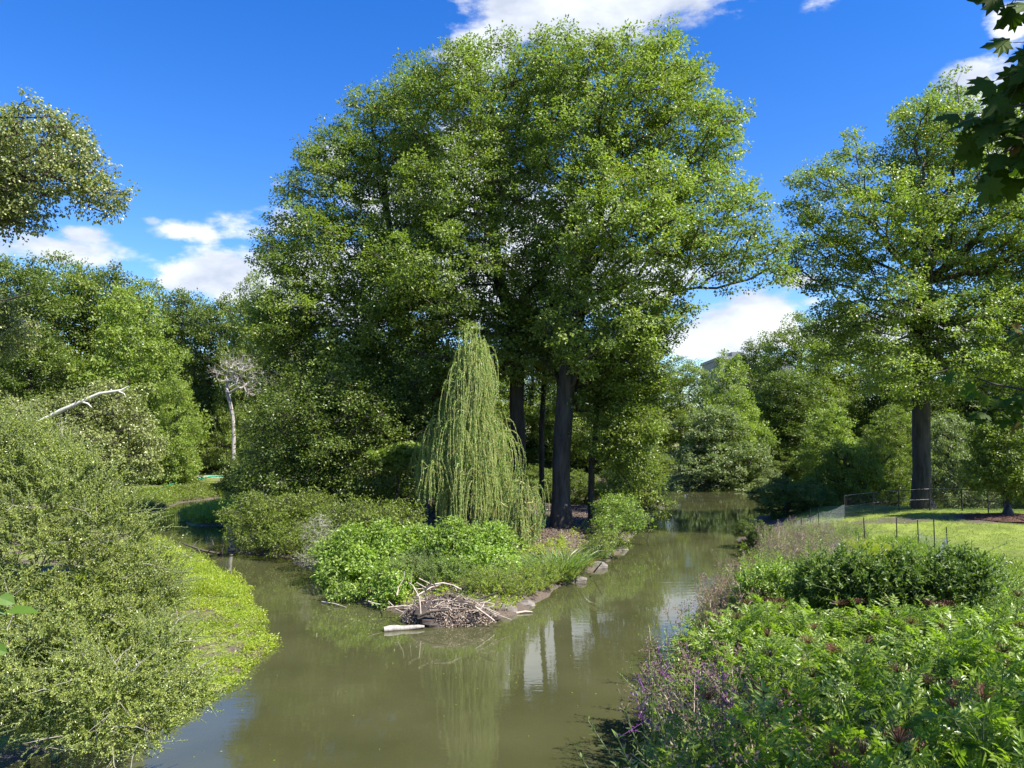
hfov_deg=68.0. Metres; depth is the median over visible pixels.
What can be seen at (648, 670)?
ironweed
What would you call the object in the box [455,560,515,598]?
weed clump
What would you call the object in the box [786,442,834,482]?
bushy shrub
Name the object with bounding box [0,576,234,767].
shrub willow
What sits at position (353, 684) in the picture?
water
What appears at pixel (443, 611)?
stick pile
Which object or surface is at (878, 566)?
dogwood shrub
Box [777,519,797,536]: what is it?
ironweed
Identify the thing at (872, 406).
broadleaf tree
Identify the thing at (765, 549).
ironweed
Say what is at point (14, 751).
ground
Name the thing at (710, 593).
ironweed
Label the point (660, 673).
ironweed
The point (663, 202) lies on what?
island oak
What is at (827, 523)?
ironweed
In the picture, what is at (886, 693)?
elderberry shrub
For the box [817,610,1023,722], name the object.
elderberry shrub
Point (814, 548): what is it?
ironweed
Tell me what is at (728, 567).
ironweed
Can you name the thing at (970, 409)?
broadleaf tree
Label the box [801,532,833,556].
ironweed
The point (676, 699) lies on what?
ironweed
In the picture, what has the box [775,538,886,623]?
dogwood shrub
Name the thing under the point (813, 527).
ironweed
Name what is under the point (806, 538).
ironweed
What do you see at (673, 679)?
ironweed
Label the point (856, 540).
goldenrod
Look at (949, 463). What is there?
bushy shrub
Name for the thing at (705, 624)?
ironweed
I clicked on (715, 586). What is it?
ironweed
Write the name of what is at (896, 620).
elderberry shrub
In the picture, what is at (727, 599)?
ironweed
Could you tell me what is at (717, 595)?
ironweed
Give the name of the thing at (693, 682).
ironweed
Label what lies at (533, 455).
bushy shrub
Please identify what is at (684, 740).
ironweed
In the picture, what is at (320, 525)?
bramble
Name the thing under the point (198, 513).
islet weeds
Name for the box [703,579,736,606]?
ironweed
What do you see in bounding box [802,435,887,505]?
bushy shrub
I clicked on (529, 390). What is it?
broadleaf tree
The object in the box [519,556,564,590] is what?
weed clump
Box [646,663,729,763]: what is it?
ironweed
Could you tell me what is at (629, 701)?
ironweed
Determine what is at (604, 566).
rock
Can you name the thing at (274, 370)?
broadleaf tree
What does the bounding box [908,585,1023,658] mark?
elderberry shrub
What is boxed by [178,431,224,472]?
bushy shrub
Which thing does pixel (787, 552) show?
ironweed
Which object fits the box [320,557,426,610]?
knotweed shrub
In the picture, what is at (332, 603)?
floating stick
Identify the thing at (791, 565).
leafy plant
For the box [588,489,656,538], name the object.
leafy shrub
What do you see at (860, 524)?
ironweed
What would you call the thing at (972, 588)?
dogwood shrub
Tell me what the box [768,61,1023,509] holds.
lawn oak
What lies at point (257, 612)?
bank weeds
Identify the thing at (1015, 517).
mulch ring
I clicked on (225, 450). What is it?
bushy shrub
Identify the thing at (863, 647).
elderberry shrub
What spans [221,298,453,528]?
shore tree
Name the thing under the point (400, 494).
bushy shrub
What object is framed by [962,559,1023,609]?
weed clump
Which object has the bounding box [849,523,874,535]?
ironweed
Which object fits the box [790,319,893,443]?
broadleaf tree
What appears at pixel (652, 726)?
ironweed
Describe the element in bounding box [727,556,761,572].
ironweed
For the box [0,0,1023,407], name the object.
sky
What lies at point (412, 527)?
knotweed shrub
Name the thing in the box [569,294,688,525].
slim island tree
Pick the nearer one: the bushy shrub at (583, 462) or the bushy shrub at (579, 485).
the bushy shrub at (579, 485)
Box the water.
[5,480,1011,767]
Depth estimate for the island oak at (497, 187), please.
39.01 m
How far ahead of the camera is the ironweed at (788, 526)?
31.32 m
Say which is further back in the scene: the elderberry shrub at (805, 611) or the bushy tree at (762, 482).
the bushy tree at (762, 482)
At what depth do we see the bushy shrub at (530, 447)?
93.71 m
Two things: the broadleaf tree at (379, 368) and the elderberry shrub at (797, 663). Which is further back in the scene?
the broadleaf tree at (379, 368)
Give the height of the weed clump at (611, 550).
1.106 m
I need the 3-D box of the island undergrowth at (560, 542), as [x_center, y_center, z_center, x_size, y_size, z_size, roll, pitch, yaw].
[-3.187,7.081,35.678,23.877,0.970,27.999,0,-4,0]
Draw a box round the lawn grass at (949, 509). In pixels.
[783,507,1023,613]
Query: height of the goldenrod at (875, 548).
0.999 m
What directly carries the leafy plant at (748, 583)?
on the ground at (14, 751)
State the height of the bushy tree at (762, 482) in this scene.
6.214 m
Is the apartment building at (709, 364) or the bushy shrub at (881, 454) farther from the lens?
the apartment building at (709, 364)
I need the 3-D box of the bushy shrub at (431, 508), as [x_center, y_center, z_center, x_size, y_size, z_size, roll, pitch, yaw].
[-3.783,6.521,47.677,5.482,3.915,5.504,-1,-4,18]
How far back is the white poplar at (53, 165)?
20.26 m
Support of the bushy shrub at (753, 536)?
on the ground at (14, 751)
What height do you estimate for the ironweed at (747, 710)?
2.304 m
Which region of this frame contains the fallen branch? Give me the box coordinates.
[179,538,238,554]
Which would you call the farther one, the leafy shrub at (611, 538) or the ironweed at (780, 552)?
the leafy shrub at (611, 538)
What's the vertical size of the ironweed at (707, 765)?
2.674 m
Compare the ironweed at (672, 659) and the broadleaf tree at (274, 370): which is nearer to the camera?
the ironweed at (672, 659)
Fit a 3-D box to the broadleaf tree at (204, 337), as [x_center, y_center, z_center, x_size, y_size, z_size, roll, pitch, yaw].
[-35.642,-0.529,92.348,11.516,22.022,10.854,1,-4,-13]
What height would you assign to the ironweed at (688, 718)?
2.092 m
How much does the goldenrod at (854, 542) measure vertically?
0.999 m
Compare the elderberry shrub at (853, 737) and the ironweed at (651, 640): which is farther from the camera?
the ironweed at (651, 640)
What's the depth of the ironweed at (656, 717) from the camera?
10.04 m
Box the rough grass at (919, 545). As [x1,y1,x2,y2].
[820,531,1023,626]
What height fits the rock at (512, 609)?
0.651 m
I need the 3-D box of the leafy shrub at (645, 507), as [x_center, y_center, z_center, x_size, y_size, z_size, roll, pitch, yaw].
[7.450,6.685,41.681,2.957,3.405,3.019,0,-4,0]
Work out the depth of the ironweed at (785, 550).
22.55 m
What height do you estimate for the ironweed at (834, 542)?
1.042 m
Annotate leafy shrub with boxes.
[212,484,338,560]
[309,493,428,544]
[582,529,634,558]
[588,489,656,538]
[625,476,677,527]
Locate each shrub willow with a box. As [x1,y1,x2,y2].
[0,390,211,719]
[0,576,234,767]
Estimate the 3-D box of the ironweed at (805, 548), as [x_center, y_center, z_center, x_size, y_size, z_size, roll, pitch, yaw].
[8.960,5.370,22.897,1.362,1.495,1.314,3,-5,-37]
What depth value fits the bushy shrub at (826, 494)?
45.94 m
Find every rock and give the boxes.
[500,603,517,612]
[517,600,535,606]
[565,576,586,582]
[590,561,607,568]
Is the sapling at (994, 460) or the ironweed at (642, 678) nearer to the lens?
the ironweed at (642, 678)
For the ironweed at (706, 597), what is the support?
on the ground at (14, 751)
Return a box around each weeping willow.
[408,320,526,528]
[495,472,549,548]
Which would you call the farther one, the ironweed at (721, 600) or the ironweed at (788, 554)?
the ironweed at (788, 554)
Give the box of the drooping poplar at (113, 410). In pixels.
[0,376,174,505]
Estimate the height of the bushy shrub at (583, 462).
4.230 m
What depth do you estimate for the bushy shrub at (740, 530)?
35.02 m
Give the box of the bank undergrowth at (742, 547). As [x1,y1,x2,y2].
[637,520,821,765]
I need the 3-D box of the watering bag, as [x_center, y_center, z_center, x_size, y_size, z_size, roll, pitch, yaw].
[23.312,5.957,35.679,0.615,0.606,0.617,0,-4,0]
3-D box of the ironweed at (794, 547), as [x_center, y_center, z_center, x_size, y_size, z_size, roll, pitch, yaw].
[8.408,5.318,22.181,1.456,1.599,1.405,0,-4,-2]
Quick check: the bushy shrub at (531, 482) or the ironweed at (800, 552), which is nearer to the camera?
the ironweed at (800, 552)
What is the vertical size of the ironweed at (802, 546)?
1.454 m
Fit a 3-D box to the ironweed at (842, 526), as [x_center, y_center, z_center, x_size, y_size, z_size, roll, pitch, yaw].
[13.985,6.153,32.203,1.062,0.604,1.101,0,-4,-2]
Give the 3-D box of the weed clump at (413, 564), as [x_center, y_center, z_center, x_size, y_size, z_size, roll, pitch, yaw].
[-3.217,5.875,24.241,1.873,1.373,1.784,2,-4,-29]
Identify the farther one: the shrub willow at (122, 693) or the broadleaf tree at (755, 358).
the broadleaf tree at (755, 358)
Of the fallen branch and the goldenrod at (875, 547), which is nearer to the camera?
the goldenrod at (875, 547)
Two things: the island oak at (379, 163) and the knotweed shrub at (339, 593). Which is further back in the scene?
the island oak at (379, 163)
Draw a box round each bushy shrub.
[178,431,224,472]
[210,399,272,466]
[212,439,293,492]
[267,460,302,493]
[306,461,386,515]
[368,469,440,511]
[428,475,483,509]
[487,463,538,506]
[491,439,538,464]
[524,463,551,502]
[525,439,588,471]
[550,468,603,504]
[570,442,621,470]
[594,465,641,507]
[641,454,679,476]
[731,514,768,546]
[744,474,827,518]
[744,519,774,551]
[762,456,803,479]
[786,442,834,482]
[786,478,839,509]
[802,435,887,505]
[846,436,911,505]
[899,447,943,484]
[933,441,971,484]
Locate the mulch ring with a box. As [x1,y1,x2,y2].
[956,512,1023,521]
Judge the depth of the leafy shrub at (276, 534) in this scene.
32.93 m
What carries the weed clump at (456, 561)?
on the ground at (14, 751)
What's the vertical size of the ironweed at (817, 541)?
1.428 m
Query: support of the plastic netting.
on the ground at (14, 751)
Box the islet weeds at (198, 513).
[177,494,248,523]
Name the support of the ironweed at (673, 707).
on the ground at (14, 751)
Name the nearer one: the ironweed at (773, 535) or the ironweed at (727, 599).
the ironweed at (727, 599)
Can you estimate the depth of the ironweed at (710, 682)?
9.20 m
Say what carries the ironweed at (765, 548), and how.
on the ground at (14, 751)
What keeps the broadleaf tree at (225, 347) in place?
on the ground at (14, 751)
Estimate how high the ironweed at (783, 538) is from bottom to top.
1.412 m
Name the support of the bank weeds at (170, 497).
on the ground at (14, 751)
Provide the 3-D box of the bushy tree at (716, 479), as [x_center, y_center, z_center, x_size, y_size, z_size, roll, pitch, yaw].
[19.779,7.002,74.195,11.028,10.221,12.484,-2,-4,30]
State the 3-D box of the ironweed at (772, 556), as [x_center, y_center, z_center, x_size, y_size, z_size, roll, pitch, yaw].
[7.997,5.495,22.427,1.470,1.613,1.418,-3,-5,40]
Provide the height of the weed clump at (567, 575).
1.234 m
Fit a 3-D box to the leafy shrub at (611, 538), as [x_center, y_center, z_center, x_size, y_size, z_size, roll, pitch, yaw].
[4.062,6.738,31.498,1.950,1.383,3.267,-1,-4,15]
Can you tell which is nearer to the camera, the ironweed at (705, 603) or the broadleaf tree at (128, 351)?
the ironweed at (705, 603)
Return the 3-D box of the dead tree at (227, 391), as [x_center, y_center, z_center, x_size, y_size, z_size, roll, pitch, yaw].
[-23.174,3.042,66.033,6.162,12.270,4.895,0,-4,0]
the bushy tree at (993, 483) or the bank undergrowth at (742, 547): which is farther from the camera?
the bushy tree at (993, 483)
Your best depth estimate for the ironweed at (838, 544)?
22.45 m
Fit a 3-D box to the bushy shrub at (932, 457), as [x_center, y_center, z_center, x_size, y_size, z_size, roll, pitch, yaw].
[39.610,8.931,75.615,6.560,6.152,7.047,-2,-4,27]
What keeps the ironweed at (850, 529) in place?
on the ground at (14, 751)
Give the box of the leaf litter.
[287,496,647,575]
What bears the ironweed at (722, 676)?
on the ground at (14, 751)
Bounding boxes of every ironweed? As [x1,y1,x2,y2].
[576,694,912,767]
[588,672,895,767]
[612,658,832,767]
[614,681,790,767]
[616,684,707,767]
[618,632,739,715]
[623,667,892,767]
[627,643,738,741]
[630,670,818,767]
[631,652,731,766]
[639,647,726,722]
[640,645,734,729]
[641,694,793,766]
[642,665,883,751]
[643,646,745,741]
[643,649,787,767]
[644,624,736,687]
[644,642,744,756]
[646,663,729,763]
[646,682,810,767]
[648,607,735,686]
[648,658,832,764]
[649,639,831,767]
[653,655,729,758]
[655,635,715,680]
[655,672,703,737]
[659,641,703,685]
[660,596,744,661]
[665,635,746,685]
[667,634,754,721]
[675,584,739,634]
[679,612,774,664]
[680,583,761,640]
[688,601,732,651]
[692,575,731,628]
[692,581,772,621]
[693,666,819,753]
[696,569,735,623]
[696,586,752,626]
[697,574,756,620]
[697,574,775,626]
[700,564,736,591]
[701,576,744,623]
[702,573,734,620]
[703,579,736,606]
[703,589,746,616]
[704,558,750,589]
[705,585,736,612]
[708,672,866,765]
[709,550,750,581]
[711,586,783,621]
[713,588,755,612]
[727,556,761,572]
[748,540,783,559]
[750,537,792,560]
[754,523,780,554]
[754,524,782,546]
[755,541,805,567]
[756,543,806,566]
[759,531,791,557]
[759,540,798,561]
[760,537,795,559]
[760,542,821,562]
[761,527,804,545]
[763,540,812,564]
[763,543,834,565]
[764,532,809,551]
[764,546,809,560]
[766,543,818,571]
[767,527,794,543]
[768,530,808,544]
[768,531,800,552]
[772,541,829,566]
[773,541,819,564]
[776,520,805,533]
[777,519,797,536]
[779,517,801,534]
[783,515,815,530]
[785,536,825,557]
[786,536,822,554]
[787,537,834,560]
[787,541,830,565]
[795,532,832,555]
[797,531,834,554]
[798,520,828,534]
[798,528,832,549]
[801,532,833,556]
[802,518,831,534]
[811,516,838,536]
[817,522,843,541]
[819,538,851,551]
[824,540,857,563]
[831,522,853,533]
[838,524,860,536]
[842,521,862,532]
[848,524,872,538]
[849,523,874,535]
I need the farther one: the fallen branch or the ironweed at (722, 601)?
the fallen branch
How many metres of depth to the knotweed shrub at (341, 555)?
25.86 m
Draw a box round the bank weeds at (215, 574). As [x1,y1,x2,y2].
[121,533,249,597]
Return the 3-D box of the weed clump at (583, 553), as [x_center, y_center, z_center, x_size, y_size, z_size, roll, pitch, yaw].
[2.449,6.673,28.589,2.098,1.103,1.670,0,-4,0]
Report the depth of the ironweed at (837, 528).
30.88 m
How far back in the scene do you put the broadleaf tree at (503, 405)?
91.51 m
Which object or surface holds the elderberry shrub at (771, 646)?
on the ground at (14, 751)
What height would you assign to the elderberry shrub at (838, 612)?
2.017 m
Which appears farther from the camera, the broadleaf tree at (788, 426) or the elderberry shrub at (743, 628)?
the broadleaf tree at (788, 426)
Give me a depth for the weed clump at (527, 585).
23.96 m
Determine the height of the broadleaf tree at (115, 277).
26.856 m
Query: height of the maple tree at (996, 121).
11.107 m
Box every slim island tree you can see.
[513,240,593,517]
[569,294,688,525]
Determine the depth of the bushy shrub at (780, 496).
43.96 m
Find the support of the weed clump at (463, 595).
on the ground at (14, 751)
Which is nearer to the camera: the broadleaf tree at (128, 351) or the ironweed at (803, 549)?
the ironweed at (803, 549)
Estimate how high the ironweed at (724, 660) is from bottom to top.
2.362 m
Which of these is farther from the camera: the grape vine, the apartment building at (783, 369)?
the apartment building at (783, 369)
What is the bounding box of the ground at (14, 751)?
[0,405,1023,767]
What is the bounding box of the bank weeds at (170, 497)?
[30,479,244,510]
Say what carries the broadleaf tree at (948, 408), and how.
on the ground at (14, 751)
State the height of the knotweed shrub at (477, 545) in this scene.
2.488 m
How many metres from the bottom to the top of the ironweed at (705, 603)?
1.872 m
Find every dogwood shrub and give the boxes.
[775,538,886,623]
[812,531,955,623]
[885,533,1015,615]
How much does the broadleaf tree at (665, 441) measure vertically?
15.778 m
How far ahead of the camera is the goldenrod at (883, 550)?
23.22 m
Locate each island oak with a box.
[225,57,473,514]
[350,20,585,517]
[493,12,805,527]
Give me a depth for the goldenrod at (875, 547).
23.13 m
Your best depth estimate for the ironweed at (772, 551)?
23.22 m
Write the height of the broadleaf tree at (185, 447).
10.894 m
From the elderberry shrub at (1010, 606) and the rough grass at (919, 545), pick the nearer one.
the elderberry shrub at (1010, 606)
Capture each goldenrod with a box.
[842,536,886,550]
[842,537,877,550]
[853,541,905,565]
[854,544,906,564]
[857,541,889,554]
[866,542,899,553]
[919,533,943,546]
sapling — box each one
[366,440,431,523]
[952,390,1023,503]
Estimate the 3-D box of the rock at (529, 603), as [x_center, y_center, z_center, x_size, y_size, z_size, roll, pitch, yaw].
[0.327,6.817,23.254,0.794,0.426,0.499,0,-4,0]
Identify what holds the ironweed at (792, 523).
on the ground at (14, 751)
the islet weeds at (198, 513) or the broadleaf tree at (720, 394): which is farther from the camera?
the broadleaf tree at (720, 394)
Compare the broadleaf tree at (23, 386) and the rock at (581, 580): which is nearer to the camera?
the rock at (581, 580)
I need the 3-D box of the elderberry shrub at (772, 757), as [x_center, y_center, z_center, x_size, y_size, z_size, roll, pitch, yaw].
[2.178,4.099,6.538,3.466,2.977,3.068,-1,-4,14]
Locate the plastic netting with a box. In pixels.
[791,506,843,531]
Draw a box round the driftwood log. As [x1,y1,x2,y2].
[383,625,423,631]
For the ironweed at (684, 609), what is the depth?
15.75 m
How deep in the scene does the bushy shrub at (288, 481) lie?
62.71 m
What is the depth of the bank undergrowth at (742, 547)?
28.50 m
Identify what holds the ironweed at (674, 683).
on the ground at (14, 751)
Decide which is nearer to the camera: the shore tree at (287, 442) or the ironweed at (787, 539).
the ironweed at (787, 539)
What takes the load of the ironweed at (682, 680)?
on the ground at (14, 751)
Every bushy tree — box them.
[660,403,773,491]
[731,433,781,488]
[905,412,1002,508]
[958,418,1023,504]
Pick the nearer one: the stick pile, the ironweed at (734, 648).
the ironweed at (734, 648)
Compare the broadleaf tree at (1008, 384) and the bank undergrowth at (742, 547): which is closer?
the bank undergrowth at (742, 547)
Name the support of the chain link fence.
on the ground at (14, 751)
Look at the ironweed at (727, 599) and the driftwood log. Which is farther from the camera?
the driftwood log
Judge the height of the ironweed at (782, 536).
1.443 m
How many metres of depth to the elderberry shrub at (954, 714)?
6.49 m
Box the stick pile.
[368,571,511,627]
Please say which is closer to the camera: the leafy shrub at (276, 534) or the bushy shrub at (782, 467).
the leafy shrub at (276, 534)
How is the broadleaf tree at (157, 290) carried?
on the ground at (14, 751)
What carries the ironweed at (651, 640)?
on the ground at (14, 751)
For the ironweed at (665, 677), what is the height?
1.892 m
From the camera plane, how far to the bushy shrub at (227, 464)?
64.63 m
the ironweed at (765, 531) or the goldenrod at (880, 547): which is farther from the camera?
the ironweed at (765, 531)
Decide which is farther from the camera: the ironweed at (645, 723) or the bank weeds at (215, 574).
the bank weeds at (215, 574)
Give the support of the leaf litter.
on the ground at (14, 751)
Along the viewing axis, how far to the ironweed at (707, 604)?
16.56 m
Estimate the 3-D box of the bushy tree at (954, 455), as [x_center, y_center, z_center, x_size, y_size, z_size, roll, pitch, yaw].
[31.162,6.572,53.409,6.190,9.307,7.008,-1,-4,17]
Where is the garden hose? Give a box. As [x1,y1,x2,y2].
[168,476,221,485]
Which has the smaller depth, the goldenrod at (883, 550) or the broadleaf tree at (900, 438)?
the goldenrod at (883, 550)
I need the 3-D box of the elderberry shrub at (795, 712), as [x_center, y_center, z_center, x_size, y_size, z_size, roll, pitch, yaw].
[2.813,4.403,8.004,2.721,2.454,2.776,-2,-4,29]
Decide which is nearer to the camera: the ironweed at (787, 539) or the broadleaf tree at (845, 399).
the ironweed at (787, 539)
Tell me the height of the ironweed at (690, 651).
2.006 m
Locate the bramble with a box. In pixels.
[291,510,345,572]
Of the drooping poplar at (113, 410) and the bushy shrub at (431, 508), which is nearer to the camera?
the drooping poplar at (113, 410)
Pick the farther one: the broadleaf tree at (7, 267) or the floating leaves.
the broadleaf tree at (7, 267)
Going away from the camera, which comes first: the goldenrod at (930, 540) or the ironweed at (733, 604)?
the ironweed at (733, 604)
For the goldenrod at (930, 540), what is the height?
0.730 m
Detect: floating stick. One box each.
[321,601,345,607]
[516,610,531,612]
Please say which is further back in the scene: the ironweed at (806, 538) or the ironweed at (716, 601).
the ironweed at (806, 538)
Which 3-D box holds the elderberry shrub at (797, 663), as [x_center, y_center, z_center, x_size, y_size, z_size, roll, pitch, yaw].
[3.746,4.363,9.614,2.883,2.233,2.859,-1,-4,8]
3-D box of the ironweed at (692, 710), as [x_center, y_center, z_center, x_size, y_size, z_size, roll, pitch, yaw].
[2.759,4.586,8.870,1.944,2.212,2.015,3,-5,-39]
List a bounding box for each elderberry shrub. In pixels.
[638,675,878,767]
[660,680,828,767]
[662,594,833,680]
[672,622,837,726]
[697,660,934,767]
[700,596,843,674]
[701,635,886,728]
[743,697,980,767]
[745,596,917,675]
[770,633,975,763]
[806,593,983,673]
[811,660,1014,766]
[814,669,1023,767]
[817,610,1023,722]
[849,630,1023,765]
[864,599,1023,664]
[891,684,1023,767]
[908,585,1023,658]
[935,628,1023,740]
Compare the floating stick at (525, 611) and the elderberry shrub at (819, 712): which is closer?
the elderberry shrub at (819, 712)
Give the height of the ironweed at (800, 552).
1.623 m
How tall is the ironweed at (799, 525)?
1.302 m
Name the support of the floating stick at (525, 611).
on the water
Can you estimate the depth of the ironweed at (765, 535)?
30.38 m
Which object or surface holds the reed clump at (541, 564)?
on the ground at (14, 751)
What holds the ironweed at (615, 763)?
on the ground at (14, 751)
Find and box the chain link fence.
[843,488,1023,518]
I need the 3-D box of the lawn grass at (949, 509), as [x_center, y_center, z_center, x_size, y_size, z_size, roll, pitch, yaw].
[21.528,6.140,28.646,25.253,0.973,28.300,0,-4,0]
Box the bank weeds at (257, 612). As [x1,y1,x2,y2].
[0,552,283,732]
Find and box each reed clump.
[515,550,573,581]
[516,542,607,581]
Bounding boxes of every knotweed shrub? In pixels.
[307,517,416,590]
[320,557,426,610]
[383,521,442,570]
[414,515,527,582]
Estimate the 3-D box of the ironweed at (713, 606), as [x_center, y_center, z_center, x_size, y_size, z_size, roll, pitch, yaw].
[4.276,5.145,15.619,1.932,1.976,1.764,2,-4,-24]
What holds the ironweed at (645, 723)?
on the ground at (14, 751)
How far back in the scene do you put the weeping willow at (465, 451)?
32.16 m
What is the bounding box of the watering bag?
[1001,504,1014,514]
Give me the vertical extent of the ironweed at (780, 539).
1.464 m
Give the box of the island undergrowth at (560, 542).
[231,509,639,611]
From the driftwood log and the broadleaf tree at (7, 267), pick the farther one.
the broadleaf tree at (7, 267)
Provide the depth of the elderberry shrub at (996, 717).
6.30 m
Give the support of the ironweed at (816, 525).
on the ground at (14, 751)
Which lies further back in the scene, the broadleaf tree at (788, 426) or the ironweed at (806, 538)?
the broadleaf tree at (788, 426)
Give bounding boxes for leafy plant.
[726,553,799,612]
[747,552,826,612]
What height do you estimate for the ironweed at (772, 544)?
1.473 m
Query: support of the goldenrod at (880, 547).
on the ground at (14, 751)
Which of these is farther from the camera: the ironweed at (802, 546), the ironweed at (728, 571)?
the ironweed at (802, 546)
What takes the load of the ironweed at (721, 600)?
on the ground at (14, 751)
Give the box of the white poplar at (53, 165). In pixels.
[0,87,140,374]
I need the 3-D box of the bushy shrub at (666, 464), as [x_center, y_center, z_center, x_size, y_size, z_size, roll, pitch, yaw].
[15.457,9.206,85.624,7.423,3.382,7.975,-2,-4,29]
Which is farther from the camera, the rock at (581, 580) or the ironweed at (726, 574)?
the rock at (581, 580)
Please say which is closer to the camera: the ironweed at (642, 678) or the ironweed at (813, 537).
the ironweed at (642, 678)
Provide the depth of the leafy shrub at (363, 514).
30.33 m
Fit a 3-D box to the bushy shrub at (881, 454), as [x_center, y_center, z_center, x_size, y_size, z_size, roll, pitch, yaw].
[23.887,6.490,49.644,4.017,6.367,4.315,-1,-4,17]
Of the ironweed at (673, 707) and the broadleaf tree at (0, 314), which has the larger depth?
the broadleaf tree at (0, 314)
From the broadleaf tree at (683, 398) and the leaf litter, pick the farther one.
the broadleaf tree at (683, 398)
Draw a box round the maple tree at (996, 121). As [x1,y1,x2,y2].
[932,0,1023,436]
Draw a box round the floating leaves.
[203,556,700,751]
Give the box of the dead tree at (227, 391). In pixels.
[208,351,274,485]
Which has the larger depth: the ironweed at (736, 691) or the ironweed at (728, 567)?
the ironweed at (728, 567)
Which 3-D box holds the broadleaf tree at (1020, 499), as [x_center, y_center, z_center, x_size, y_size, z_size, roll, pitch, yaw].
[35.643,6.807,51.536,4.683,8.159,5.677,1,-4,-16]
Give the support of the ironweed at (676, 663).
on the ground at (14, 751)
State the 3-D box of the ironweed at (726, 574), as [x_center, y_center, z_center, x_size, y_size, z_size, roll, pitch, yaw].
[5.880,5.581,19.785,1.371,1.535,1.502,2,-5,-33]
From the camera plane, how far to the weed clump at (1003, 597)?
15.23 m
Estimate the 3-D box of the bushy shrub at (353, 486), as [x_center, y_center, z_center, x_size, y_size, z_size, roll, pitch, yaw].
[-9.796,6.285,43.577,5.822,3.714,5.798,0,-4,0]
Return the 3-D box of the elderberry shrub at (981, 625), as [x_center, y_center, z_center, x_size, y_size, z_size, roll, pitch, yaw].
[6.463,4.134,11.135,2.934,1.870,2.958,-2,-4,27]
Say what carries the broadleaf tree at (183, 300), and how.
on the ground at (14, 751)
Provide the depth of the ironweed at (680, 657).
11.32 m
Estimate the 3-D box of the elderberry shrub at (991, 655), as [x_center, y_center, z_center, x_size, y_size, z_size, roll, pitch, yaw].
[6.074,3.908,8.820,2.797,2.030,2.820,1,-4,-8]
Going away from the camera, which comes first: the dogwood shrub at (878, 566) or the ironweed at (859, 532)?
the dogwood shrub at (878, 566)
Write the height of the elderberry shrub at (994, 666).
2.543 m
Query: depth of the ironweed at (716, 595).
17.02 m
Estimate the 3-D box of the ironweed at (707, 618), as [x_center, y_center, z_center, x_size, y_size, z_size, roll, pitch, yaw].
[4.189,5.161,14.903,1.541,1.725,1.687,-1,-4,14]
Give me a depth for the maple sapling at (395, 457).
34.80 m
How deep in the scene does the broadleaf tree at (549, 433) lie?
89.40 m
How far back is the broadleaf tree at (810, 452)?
65.45 m
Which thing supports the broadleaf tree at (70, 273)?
on the ground at (14, 751)
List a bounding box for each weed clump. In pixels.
[384,547,438,584]
[416,548,472,586]
[442,589,490,607]
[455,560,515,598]
[488,555,549,595]
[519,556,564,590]
[542,553,584,583]
[553,547,604,572]
[572,538,619,560]
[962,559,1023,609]
[981,574,1023,630]
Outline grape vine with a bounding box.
[0,592,39,654]
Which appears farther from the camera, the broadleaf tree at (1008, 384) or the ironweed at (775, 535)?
the broadleaf tree at (1008, 384)
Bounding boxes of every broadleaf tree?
[0,250,79,406]
[0,287,16,400]
[0,319,86,416]
[11,249,130,410]
[43,259,148,409]
[57,277,213,484]
[78,276,194,435]
[131,284,230,435]
[145,374,208,483]
[174,289,256,467]
[208,269,290,444]
[239,338,333,462]
[334,329,421,449]
[437,342,539,461]
[494,365,577,464]
[526,360,642,471]
[617,356,681,454]
[647,355,731,461]
[678,348,780,483]
[724,335,789,452]
[741,310,868,449]
[745,367,838,471]
[789,401,859,497]
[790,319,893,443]
[849,352,955,457]
[855,404,946,501]
[885,328,1003,456]
[951,339,1021,446]
[973,343,1021,410]
[999,441,1023,508]
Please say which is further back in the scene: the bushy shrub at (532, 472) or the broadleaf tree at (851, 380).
the broadleaf tree at (851, 380)
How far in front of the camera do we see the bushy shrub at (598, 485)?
49.27 m
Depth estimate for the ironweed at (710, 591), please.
17.79 m
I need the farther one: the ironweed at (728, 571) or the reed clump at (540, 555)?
the reed clump at (540, 555)
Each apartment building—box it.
[700,352,752,425]
[756,356,793,417]
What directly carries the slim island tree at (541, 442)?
on the ground at (14, 751)
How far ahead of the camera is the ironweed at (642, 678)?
11.96 m
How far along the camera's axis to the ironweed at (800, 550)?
21.88 m
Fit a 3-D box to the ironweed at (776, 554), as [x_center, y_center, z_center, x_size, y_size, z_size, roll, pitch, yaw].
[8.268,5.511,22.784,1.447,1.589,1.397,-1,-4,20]

